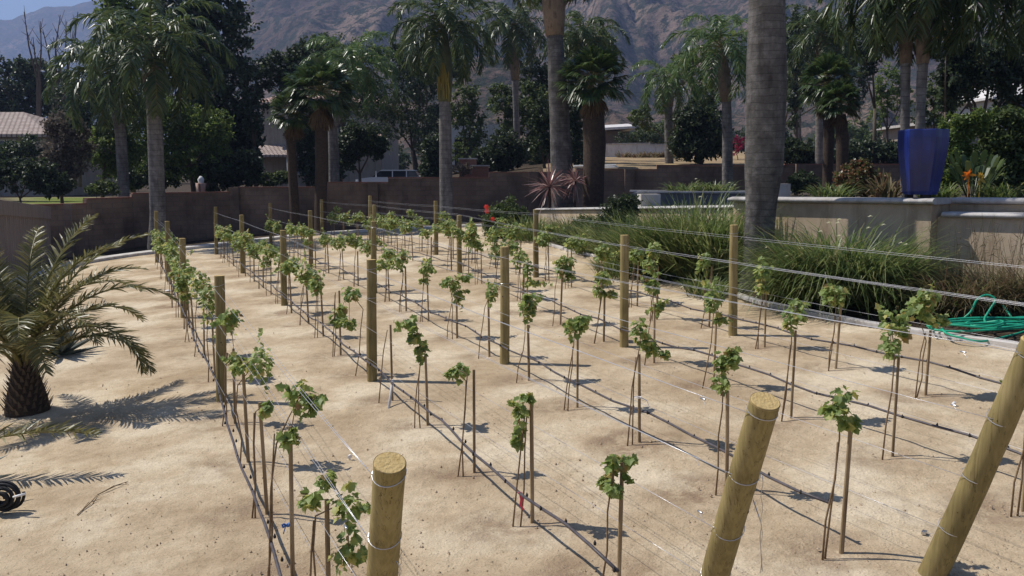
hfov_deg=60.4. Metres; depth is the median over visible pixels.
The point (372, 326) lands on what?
trellis post
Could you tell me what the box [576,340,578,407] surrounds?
vine stake
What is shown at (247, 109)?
tree
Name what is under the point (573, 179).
cordyline
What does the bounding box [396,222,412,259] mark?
grapevine
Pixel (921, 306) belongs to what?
grapevine
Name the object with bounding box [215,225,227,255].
grapevine
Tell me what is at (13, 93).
tree
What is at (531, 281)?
grapevine
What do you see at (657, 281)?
vine stake
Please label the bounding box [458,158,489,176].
brick planter
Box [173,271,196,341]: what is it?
grapevine
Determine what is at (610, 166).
timber edging
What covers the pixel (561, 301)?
vine stake
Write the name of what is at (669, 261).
lily clump
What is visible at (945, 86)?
palm tree
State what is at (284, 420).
trellis wire
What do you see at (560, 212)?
garden wall
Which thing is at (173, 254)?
grapevine
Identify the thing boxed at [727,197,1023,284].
retaining wall
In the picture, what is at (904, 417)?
drip tube
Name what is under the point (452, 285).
grapevine
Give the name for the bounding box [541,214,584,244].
lily clump
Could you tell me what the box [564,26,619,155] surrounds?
tree
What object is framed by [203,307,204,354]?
vine stake
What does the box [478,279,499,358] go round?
grapevine
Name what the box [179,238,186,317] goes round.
trellis post
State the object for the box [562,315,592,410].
grapevine
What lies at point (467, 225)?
grapevine
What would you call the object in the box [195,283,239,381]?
grapevine
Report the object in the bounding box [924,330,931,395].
vine stake
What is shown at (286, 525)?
blue tie
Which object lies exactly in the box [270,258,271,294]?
vine stake
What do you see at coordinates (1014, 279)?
ornamental grass
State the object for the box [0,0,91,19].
sky
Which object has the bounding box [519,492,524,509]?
flagging ribbon
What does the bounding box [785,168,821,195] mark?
shrub
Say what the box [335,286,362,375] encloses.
grapevine
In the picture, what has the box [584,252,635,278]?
lily clump
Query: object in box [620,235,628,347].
trellis post
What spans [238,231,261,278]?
grapevine
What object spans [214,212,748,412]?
trellis wire
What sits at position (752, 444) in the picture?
end post
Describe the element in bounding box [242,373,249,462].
vine stake
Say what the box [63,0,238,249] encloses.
palm tree
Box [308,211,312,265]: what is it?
trellis post
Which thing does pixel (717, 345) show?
trellis wire
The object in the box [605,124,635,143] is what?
shed
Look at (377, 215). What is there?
grapevine
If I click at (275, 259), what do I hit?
grapevine
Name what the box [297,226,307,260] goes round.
grapevine
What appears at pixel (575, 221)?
shrub
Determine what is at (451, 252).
vine stake
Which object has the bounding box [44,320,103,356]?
agave
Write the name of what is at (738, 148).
shrub
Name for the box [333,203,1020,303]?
trellis wire
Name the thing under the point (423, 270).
grapevine
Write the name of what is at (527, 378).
trellis wire
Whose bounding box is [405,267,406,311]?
vine stake
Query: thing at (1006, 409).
end post
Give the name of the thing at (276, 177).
shrub
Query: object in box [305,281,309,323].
vine stake
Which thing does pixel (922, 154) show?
glazed pot
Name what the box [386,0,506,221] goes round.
palm tree
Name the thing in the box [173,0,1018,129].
mountain
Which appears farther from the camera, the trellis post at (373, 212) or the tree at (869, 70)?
the tree at (869, 70)
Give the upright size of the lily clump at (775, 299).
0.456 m
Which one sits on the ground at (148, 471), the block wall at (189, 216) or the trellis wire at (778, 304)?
the block wall at (189, 216)
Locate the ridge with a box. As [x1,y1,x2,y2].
[0,0,246,155]
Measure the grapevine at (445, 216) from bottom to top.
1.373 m
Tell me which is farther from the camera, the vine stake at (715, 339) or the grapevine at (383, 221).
the grapevine at (383, 221)
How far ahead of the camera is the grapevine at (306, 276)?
15.95 m
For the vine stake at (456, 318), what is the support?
on the ground at (148, 471)
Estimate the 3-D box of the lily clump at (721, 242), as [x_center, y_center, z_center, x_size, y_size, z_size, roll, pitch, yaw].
[4.217,-1.032,17.953,4.299,1.848,3.885,0,7,0]
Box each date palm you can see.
[0,213,178,417]
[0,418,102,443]
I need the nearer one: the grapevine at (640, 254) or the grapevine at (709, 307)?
the grapevine at (709, 307)
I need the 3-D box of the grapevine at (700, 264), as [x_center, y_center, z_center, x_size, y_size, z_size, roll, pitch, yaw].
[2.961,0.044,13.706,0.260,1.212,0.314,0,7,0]
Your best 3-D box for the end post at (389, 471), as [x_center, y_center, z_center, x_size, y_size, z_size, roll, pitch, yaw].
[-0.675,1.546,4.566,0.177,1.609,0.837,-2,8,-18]
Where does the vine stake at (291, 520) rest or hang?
on the ground at (148, 471)
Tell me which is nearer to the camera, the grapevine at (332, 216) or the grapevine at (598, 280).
the grapevine at (598, 280)
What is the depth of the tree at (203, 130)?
44.98 m
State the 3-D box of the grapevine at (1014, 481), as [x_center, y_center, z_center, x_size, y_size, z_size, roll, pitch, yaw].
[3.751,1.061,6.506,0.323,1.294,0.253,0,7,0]
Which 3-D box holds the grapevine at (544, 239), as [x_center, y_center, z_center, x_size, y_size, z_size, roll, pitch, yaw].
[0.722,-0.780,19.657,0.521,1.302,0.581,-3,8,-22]
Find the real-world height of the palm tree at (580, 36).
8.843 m
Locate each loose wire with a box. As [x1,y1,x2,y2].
[396,549,401,575]
[753,476,762,572]
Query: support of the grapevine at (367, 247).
on the ground at (148, 471)
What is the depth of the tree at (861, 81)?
64.27 m
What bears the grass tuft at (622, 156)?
on the ground at (148, 471)
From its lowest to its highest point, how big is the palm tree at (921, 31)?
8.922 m
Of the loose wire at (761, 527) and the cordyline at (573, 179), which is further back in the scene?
the cordyline at (573, 179)
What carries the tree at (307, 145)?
on the ground at (148, 471)
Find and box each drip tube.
[155,255,283,575]
[215,247,618,572]
[270,242,829,503]
[322,233,1021,454]
[377,235,1001,383]
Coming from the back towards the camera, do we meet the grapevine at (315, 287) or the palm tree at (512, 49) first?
the palm tree at (512, 49)
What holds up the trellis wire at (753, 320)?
attached to the trellis post at (369, 205)
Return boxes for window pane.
[338,120,353,135]
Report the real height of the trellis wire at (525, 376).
0.072 m
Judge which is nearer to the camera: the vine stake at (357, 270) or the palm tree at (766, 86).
the palm tree at (766, 86)
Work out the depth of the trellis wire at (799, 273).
11.05 m
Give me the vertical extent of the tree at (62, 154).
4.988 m
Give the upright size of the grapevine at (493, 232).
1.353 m
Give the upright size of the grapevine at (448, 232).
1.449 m
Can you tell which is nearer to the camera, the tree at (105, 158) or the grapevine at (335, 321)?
the grapevine at (335, 321)
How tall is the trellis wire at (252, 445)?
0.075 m
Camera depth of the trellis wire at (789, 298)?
11.86 m
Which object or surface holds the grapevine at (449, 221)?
on the ground at (148, 471)
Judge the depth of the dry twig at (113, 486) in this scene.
8.16 m
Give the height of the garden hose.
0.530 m
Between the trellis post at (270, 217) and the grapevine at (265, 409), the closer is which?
the grapevine at (265, 409)
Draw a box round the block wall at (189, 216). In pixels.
[33,164,1019,258]
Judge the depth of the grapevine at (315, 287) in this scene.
14.71 m
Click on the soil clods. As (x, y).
(526, 513)
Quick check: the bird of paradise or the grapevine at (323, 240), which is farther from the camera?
the grapevine at (323, 240)
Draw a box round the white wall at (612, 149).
[605,143,664,156]
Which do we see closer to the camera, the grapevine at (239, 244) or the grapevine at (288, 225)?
the grapevine at (239, 244)
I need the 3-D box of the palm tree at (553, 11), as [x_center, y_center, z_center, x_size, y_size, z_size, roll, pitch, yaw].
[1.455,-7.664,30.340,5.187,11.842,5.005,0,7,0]
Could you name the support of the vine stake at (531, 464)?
on the ground at (148, 471)
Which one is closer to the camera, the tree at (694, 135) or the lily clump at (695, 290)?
the lily clump at (695, 290)
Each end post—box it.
[366,452,406,575]
[700,392,779,575]
[918,335,1023,575]
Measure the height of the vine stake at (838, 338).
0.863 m
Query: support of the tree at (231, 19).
on the ground at (148, 471)
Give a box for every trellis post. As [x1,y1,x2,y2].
[154,211,158,262]
[165,221,169,281]
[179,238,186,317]
[214,207,217,254]
[214,275,226,401]
[239,215,244,273]
[268,203,272,244]
[280,230,286,305]
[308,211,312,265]
[320,199,323,238]
[367,259,376,381]
[368,196,371,238]
[371,221,376,292]
[372,205,375,220]
[434,201,437,254]
[457,215,461,273]
[500,246,509,364]
[533,209,538,277]
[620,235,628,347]
[728,225,738,335]
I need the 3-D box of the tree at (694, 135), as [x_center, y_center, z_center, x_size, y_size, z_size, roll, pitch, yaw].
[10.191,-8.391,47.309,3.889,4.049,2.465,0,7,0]
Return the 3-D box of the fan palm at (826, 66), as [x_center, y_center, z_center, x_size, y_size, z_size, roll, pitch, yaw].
[11.613,-5.695,32.517,2.449,6.112,2.651,0,7,0]
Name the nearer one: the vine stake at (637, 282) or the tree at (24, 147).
the vine stake at (637, 282)
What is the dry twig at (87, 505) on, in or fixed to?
on the ground at (148, 471)
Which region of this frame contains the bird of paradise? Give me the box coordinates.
[948,149,1005,196]
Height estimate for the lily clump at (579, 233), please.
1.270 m
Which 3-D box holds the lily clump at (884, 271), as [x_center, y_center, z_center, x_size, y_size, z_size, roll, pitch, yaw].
[6.018,-0.270,14.488,3.840,1.818,3.719,0,7,0]
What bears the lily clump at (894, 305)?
on the ground at (148, 471)
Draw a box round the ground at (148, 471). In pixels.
[0,151,1023,575]
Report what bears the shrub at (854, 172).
on the raised bed
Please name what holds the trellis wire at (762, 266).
attached to the trellis post at (536, 245)
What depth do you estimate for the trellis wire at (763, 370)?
9.40 m
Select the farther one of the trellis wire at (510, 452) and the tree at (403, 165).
the tree at (403, 165)
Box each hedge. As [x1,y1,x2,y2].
[614,131,664,143]
[811,138,898,163]
[855,137,897,147]
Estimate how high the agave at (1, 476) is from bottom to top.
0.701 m
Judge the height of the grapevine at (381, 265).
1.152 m
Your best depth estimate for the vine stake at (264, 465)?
7.34 m
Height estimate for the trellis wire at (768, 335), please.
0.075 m
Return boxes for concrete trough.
[630,190,791,205]
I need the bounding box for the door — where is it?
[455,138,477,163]
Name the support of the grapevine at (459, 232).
on the ground at (148, 471)
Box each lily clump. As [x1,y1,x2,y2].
[490,214,559,240]
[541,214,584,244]
[543,214,606,253]
[555,203,667,259]
[579,200,720,274]
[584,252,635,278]
[602,185,778,280]
[619,192,802,283]
[659,178,712,190]
[671,273,743,297]
[689,179,743,190]
[699,220,917,320]
[738,208,974,320]
[748,281,784,303]
[772,216,1002,320]
[801,182,867,196]
[847,168,902,197]
[857,276,956,319]
[917,181,969,197]
[969,178,1023,197]
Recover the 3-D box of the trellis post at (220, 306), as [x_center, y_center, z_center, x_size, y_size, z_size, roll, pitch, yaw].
[-3.637,0.681,10.975,0.173,1.685,0.134,-5,9,-32]
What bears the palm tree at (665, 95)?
on the ground at (148, 471)
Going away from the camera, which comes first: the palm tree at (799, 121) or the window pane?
the palm tree at (799, 121)
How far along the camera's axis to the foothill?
313.37 m
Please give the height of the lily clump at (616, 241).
1.716 m
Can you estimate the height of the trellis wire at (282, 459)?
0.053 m
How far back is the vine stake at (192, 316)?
15.13 m
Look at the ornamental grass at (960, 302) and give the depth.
13.07 m
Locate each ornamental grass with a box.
[866,221,1023,329]
[883,272,1022,317]
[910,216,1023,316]
[941,275,1023,315]
[947,222,1023,316]
[966,273,1023,316]
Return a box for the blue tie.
[282,522,289,533]
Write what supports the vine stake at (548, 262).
on the ground at (148, 471)
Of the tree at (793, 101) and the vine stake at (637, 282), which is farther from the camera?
the tree at (793, 101)
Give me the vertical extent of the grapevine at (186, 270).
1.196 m
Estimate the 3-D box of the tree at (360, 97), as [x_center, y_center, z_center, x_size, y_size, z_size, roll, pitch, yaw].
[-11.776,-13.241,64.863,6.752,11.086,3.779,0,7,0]
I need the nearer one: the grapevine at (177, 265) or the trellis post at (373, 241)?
the grapevine at (177, 265)
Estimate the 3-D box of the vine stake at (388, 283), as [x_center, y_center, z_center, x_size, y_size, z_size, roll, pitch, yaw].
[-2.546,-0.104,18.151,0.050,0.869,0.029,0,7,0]
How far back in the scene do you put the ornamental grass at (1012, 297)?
13.00 m
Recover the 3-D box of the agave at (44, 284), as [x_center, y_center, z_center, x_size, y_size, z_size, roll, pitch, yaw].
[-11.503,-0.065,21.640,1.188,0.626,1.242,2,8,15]
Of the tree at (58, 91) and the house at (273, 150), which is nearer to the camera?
the tree at (58, 91)
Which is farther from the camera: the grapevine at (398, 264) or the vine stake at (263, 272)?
the vine stake at (263, 272)
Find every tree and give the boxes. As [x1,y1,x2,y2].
[0,54,81,121]
[0,132,49,186]
[22,9,77,116]
[35,110,98,202]
[41,36,172,196]
[45,71,104,186]
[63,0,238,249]
[77,113,147,196]
[89,0,161,193]
[114,159,188,190]
[127,91,237,191]
[138,0,272,191]
[197,148,264,190]
[236,53,274,186]
[257,32,337,186]
[282,109,347,186]
[300,29,400,181]
[308,31,390,180]
[338,117,389,181]
[373,45,438,172]
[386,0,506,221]
[387,32,477,143]
[398,144,411,169]
[417,132,438,176]
[450,78,490,161]
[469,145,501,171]
[472,0,546,166]
[486,78,550,165]
[508,0,589,207]
[519,53,550,163]
[525,84,582,167]
[541,9,630,164]
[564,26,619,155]
[625,54,702,163]
[626,50,720,158]
[629,114,683,143]
[660,12,747,189]
[665,97,736,163]
[733,125,803,153]
[738,0,786,292]
[784,136,814,163]
[785,5,874,125]
[786,3,867,163]
[786,7,815,137]
[787,63,815,140]
[807,117,882,147]
[816,0,998,197]
[839,0,1020,196]
[849,9,897,163]
[866,61,913,141]
[910,18,1022,128]
[928,31,1023,164]
[957,0,1023,70]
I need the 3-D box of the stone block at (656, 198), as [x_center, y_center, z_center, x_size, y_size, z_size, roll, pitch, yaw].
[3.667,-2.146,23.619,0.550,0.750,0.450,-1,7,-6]
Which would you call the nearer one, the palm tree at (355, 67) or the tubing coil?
the tubing coil
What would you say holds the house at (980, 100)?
on the ground at (148, 471)
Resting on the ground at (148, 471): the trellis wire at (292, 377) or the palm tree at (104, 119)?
the palm tree at (104, 119)
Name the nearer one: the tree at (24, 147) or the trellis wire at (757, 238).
the trellis wire at (757, 238)
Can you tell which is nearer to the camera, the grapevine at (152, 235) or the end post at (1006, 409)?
the end post at (1006, 409)
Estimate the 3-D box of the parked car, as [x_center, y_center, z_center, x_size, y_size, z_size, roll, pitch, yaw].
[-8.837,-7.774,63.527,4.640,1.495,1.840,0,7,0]
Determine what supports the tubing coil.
on the ground at (148, 471)
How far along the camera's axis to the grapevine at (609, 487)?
5.79 m
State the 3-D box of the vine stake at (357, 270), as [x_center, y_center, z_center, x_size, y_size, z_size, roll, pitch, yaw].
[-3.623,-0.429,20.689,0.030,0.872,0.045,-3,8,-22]
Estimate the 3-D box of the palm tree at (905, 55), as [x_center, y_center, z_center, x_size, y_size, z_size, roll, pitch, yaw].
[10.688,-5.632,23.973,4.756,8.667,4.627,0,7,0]
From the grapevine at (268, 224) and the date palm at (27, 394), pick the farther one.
the grapevine at (268, 224)
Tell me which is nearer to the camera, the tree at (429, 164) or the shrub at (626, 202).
the shrub at (626, 202)
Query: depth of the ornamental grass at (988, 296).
13.16 m
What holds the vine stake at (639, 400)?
on the ground at (148, 471)
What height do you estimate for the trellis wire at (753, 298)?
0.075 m
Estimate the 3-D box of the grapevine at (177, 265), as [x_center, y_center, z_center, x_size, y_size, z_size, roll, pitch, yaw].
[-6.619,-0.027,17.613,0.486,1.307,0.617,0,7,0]
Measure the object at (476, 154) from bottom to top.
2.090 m
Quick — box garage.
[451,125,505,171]
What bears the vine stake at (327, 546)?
on the ground at (148, 471)
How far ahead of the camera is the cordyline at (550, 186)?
29.26 m
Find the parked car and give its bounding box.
[356,170,420,181]
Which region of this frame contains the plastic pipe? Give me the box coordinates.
[388,379,393,408]
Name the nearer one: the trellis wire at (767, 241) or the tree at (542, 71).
the trellis wire at (767, 241)
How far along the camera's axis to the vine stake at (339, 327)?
13.31 m
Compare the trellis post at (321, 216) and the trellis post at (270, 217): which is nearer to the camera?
the trellis post at (270, 217)
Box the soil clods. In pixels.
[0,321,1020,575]
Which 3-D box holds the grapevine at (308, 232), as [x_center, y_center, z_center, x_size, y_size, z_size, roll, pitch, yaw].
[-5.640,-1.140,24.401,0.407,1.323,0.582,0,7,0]
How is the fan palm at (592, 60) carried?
on the ground at (148, 471)
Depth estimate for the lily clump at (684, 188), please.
25.12 m
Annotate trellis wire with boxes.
[154,230,367,536]
[156,256,325,574]
[160,224,372,474]
[163,224,366,467]
[174,250,368,537]
[189,302,354,574]
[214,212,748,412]
[218,224,722,469]
[218,225,730,473]
[219,249,700,573]
[221,238,713,527]
[235,219,726,404]
[276,220,992,418]
[276,243,943,528]
[284,211,1018,352]
[286,211,1020,352]
[286,223,944,406]
[287,235,965,477]
[322,201,1020,302]
[322,211,1014,349]
[323,221,997,392]
[325,212,1012,349]
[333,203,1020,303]
[367,240,1022,449]
[368,200,1017,265]
[377,234,1001,378]
[379,202,1021,267]
[386,213,1021,304]
[396,215,1020,305]
[484,239,1016,341]
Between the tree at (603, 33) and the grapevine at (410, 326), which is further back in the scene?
the tree at (603, 33)
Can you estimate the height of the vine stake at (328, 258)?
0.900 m
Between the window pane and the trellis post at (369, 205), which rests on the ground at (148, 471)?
the trellis post at (369, 205)
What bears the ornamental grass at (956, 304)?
on the ground at (148, 471)
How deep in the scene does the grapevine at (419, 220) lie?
27.44 m
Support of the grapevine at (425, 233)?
on the ground at (148, 471)
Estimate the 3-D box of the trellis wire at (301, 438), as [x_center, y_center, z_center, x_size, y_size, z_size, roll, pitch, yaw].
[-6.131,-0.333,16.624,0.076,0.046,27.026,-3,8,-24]
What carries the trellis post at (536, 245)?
on the ground at (148, 471)
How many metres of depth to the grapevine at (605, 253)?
17.07 m
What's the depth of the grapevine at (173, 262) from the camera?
18.98 m
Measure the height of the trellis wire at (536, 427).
0.046 m
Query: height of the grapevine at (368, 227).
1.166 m
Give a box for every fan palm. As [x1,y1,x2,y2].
[265,87,315,232]
[282,55,359,232]
[553,43,633,206]
[797,50,864,190]
[813,77,866,173]
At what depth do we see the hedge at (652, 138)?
78.80 m
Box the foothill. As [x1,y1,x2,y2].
[261,55,974,160]
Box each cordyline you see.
[524,162,576,213]
[561,164,585,207]
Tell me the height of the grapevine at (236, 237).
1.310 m
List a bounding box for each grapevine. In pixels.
[150,229,157,262]
[151,230,164,272]
[152,237,178,281]
[153,228,172,267]
[154,242,164,278]
[157,239,175,292]
[163,247,178,298]
[167,267,195,328]
[168,249,192,307]
[170,258,191,316]
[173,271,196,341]
[188,267,211,356]
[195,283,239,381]
[209,307,248,425]
[214,224,231,262]
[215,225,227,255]
[219,231,237,260]
[227,328,274,460]
[230,228,252,276]
[231,230,254,263]
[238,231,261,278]
[251,238,269,288]
[251,400,273,517]
[258,244,279,295]
[264,214,275,237]
[267,379,328,575]
[271,220,282,233]
[271,252,291,303]
[278,256,300,313]
[284,219,294,250]
[287,222,304,255]
[293,251,321,324]
[296,469,370,575]
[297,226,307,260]
[302,223,316,267]
[307,269,324,337]
[316,227,334,272]
[326,206,340,235]
[328,292,339,356]
[329,231,346,279]
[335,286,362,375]
[336,210,349,231]
[344,230,365,286]
[347,210,364,233]
[358,235,387,256]
[361,216,371,239]
[369,213,380,233]
[374,215,388,246]
[376,247,397,301]
[378,330,387,402]
[381,215,399,249]
[385,211,395,244]
[385,248,410,311]
[393,314,430,427]
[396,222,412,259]
[398,209,417,247]
[410,214,429,250]
[418,223,441,261]
[418,257,436,321]
[432,210,449,254]
[439,216,453,266]
[439,273,473,338]
[442,218,456,259]
[443,362,470,476]
[450,219,479,275]
[463,217,487,282]
[464,221,476,263]
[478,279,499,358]
[485,217,508,268]
[485,234,515,286]
[502,222,527,274]
[506,240,526,300]
[506,391,536,526]
[516,292,543,382]
[521,254,552,313]
[533,225,559,280]
[552,255,576,325]
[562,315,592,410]
[563,233,590,288]
[592,271,617,343]
[593,243,619,296]
[596,453,638,575]
[627,317,670,445]
[629,247,654,307]
[639,272,669,364]
[643,242,661,320]
[695,252,710,327]
[701,276,732,388]
[708,346,743,495]
[753,256,773,348]
[780,298,810,421]
[817,385,863,559]
[818,283,850,370]
[874,302,911,459]
[900,282,950,397]
[1000,380,1023,516]
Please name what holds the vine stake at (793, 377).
on the ground at (148, 471)
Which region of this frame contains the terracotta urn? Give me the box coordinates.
[195,176,206,191]
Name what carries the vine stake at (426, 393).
on the ground at (148, 471)
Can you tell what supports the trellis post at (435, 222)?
on the ground at (148, 471)
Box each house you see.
[0,112,116,195]
[258,87,402,186]
[877,122,979,151]
[946,84,1023,129]
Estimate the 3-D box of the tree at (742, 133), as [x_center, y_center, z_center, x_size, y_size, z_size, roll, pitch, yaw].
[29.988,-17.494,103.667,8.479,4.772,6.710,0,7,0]
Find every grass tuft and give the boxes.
[615,151,631,157]
[630,152,644,157]
[643,151,661,157]
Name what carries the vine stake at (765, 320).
on the ground at (148, 471)
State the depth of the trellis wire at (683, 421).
7.87 m
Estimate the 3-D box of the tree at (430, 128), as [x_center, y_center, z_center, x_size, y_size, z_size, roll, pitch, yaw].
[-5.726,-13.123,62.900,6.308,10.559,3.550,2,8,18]
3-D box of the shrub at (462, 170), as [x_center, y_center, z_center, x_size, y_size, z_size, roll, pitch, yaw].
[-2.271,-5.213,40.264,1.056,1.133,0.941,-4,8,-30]
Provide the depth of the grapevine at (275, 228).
29.70 m
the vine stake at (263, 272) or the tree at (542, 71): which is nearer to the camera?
the vine stake at (263, 272)
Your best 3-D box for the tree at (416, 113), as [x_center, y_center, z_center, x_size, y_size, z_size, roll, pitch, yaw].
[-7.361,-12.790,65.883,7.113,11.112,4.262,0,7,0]
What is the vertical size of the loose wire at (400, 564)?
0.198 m
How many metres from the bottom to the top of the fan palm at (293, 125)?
6.339 m
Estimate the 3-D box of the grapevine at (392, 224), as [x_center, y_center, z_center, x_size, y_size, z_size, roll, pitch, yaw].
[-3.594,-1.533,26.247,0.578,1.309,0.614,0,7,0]
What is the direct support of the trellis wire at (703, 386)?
attached to the end post at (1006, 409)
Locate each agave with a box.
[0,455,14,487]
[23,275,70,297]
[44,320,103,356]
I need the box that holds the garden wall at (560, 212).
[536,205,733,238]
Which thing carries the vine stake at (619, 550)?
on the ground at (148, 471)
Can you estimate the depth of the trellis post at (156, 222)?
28.79 m
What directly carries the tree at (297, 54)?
on the ground at (148, 471)
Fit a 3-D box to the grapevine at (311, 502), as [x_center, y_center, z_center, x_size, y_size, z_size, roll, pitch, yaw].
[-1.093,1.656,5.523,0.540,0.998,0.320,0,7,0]
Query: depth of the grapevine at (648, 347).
8.47 m
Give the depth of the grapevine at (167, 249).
21.52 m
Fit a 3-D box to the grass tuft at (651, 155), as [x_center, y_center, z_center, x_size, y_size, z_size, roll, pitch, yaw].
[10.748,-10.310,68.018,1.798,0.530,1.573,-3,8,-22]
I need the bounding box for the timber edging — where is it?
[573,164,617,168]
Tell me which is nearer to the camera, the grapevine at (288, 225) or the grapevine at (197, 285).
the grapevine at (197, 285)
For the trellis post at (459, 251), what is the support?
on the ground at (148, 471)
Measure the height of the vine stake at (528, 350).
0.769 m
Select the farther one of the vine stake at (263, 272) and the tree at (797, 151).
the tree at (797, 151)
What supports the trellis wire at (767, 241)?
attached to the trellis post at (369, 205)
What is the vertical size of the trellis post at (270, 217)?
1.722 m
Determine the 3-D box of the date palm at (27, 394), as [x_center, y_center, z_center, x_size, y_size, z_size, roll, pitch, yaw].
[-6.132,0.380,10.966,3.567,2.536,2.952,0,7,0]
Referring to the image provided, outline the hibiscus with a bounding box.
[479,193,532,238]
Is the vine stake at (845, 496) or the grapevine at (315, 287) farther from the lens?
the grapevine at (315, 287)
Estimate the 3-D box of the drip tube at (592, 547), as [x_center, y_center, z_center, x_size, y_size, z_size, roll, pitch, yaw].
[-4.671,0.162,17.834,0.240,0.119,27.171,-3,8,-23]
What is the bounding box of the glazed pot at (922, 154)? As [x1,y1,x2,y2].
[898,128,949,197]
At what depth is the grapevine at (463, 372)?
7.99 m
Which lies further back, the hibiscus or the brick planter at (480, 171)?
the brick planter at (480, 171)
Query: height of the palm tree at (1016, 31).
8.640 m
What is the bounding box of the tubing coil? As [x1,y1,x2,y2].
[0,480,25,511]
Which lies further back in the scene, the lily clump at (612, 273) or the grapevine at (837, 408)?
the lily clump at (612, 273)
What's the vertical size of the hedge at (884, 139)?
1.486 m
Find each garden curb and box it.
[5,224,481,286]
[530,240,1018,348]
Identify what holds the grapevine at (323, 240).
on the ground at (148, 471)
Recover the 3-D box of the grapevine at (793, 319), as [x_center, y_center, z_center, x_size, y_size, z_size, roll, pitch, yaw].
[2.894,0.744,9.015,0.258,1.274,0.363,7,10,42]
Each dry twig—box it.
[77,494,99,514]
[98,481,127,494]
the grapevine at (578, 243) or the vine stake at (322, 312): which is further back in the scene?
the grapevine at (578, 243)
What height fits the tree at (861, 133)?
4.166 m
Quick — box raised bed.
[790,185,1023,197]
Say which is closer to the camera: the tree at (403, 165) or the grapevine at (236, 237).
the grapevine at (236, 237)
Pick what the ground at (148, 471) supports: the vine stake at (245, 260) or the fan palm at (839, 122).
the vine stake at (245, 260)
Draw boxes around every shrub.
[0,155,76,202]
[83,178,120,197]
[256,168,287,186]
[452,162,474,176]
[479,125,532,171]
[555,213,595,246]
[588,192,643,240]
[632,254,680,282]
[733,135,744,159]
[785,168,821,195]
[831,157,889,196]
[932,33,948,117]
[937,105,996,195]
[966,104,1023,195]
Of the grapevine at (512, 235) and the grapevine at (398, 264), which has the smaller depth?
the grapevine at (398, 264)
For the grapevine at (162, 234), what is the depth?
26.71 m
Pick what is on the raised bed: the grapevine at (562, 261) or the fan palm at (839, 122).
the fan palm at (839, 122)
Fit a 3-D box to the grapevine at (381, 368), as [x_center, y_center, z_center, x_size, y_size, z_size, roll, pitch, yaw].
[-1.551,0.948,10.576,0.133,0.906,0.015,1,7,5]
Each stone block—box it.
[637,194,660,205]
[778,184,790,196]
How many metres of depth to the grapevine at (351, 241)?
20.45 m
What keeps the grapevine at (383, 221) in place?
on the ground at (148, 471)
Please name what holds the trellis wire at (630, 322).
attached to the end post at (1006, 409)
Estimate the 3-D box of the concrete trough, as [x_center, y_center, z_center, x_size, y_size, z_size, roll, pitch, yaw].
[5.454,-1.864,24.764,4.422,1.732,1.701,2,7,13]
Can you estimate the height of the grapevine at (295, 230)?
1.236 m
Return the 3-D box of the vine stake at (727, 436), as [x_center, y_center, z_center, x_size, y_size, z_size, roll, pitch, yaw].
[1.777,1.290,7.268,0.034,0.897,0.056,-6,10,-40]
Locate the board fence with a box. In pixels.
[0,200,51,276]
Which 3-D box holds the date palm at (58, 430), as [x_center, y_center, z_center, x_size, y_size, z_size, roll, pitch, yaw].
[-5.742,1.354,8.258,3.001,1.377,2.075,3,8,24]
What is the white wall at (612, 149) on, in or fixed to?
on the ground at (148, 471)
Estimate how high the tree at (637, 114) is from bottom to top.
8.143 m
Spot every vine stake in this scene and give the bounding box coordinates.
[190,296,194,340]
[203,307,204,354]
[211,320,215,379]
[232,349,236,423]
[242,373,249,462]
[244,242,245,275]
[253,260,254,281]
[258,402,268,514]
[262,258,263,287]
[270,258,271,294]
[288,426,294,575]
[289,275,291,312]
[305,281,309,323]
[320,277,323,336]
[324,500,330,575]
[327,244,328,272]
[338,290,341,354]
[357,251,358,285]
[387,262,389,300]
[389,325,393,400]
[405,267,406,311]
[424,356,428,425]
[426,268,428,320]
[450,237,451,269]
[452,236,453,258]
[455,296,457,337]
[473,370,475,472]
[480,244,481,283]
[487,299,489,356]
[527,325,529,380]
[529,404,533,522]
[548,243,548,280]
[560,278,562,324]
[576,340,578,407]
[603,293,605,341]
[617,462,623,575]
[636,262,638,305]
[638,354,640,442]
[653,304,655,362]
[656,266,658,319]
[708,266,712,326]
[712,311,717,384]
[725,390,728,481]
[764,291,766,347]
[790,330,796,417]
[835,306,841,368]
[839,430,851,553]
[891,357,899,456]
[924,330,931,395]
[1021,472,1023,511]
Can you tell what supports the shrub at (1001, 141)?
on the raised bed
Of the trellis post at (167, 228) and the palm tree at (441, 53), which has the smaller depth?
the trellis post at (167, 228)
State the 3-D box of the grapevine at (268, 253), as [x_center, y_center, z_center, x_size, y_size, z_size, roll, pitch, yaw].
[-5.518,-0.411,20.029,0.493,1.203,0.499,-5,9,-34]
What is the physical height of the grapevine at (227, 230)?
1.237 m
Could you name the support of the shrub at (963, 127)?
on the raised bed
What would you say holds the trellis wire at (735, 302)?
attached to the trellis post at (504, 308)
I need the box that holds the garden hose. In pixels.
[926,294,1023,342]
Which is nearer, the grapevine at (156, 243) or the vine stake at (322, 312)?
the vine stake at (322, 312)

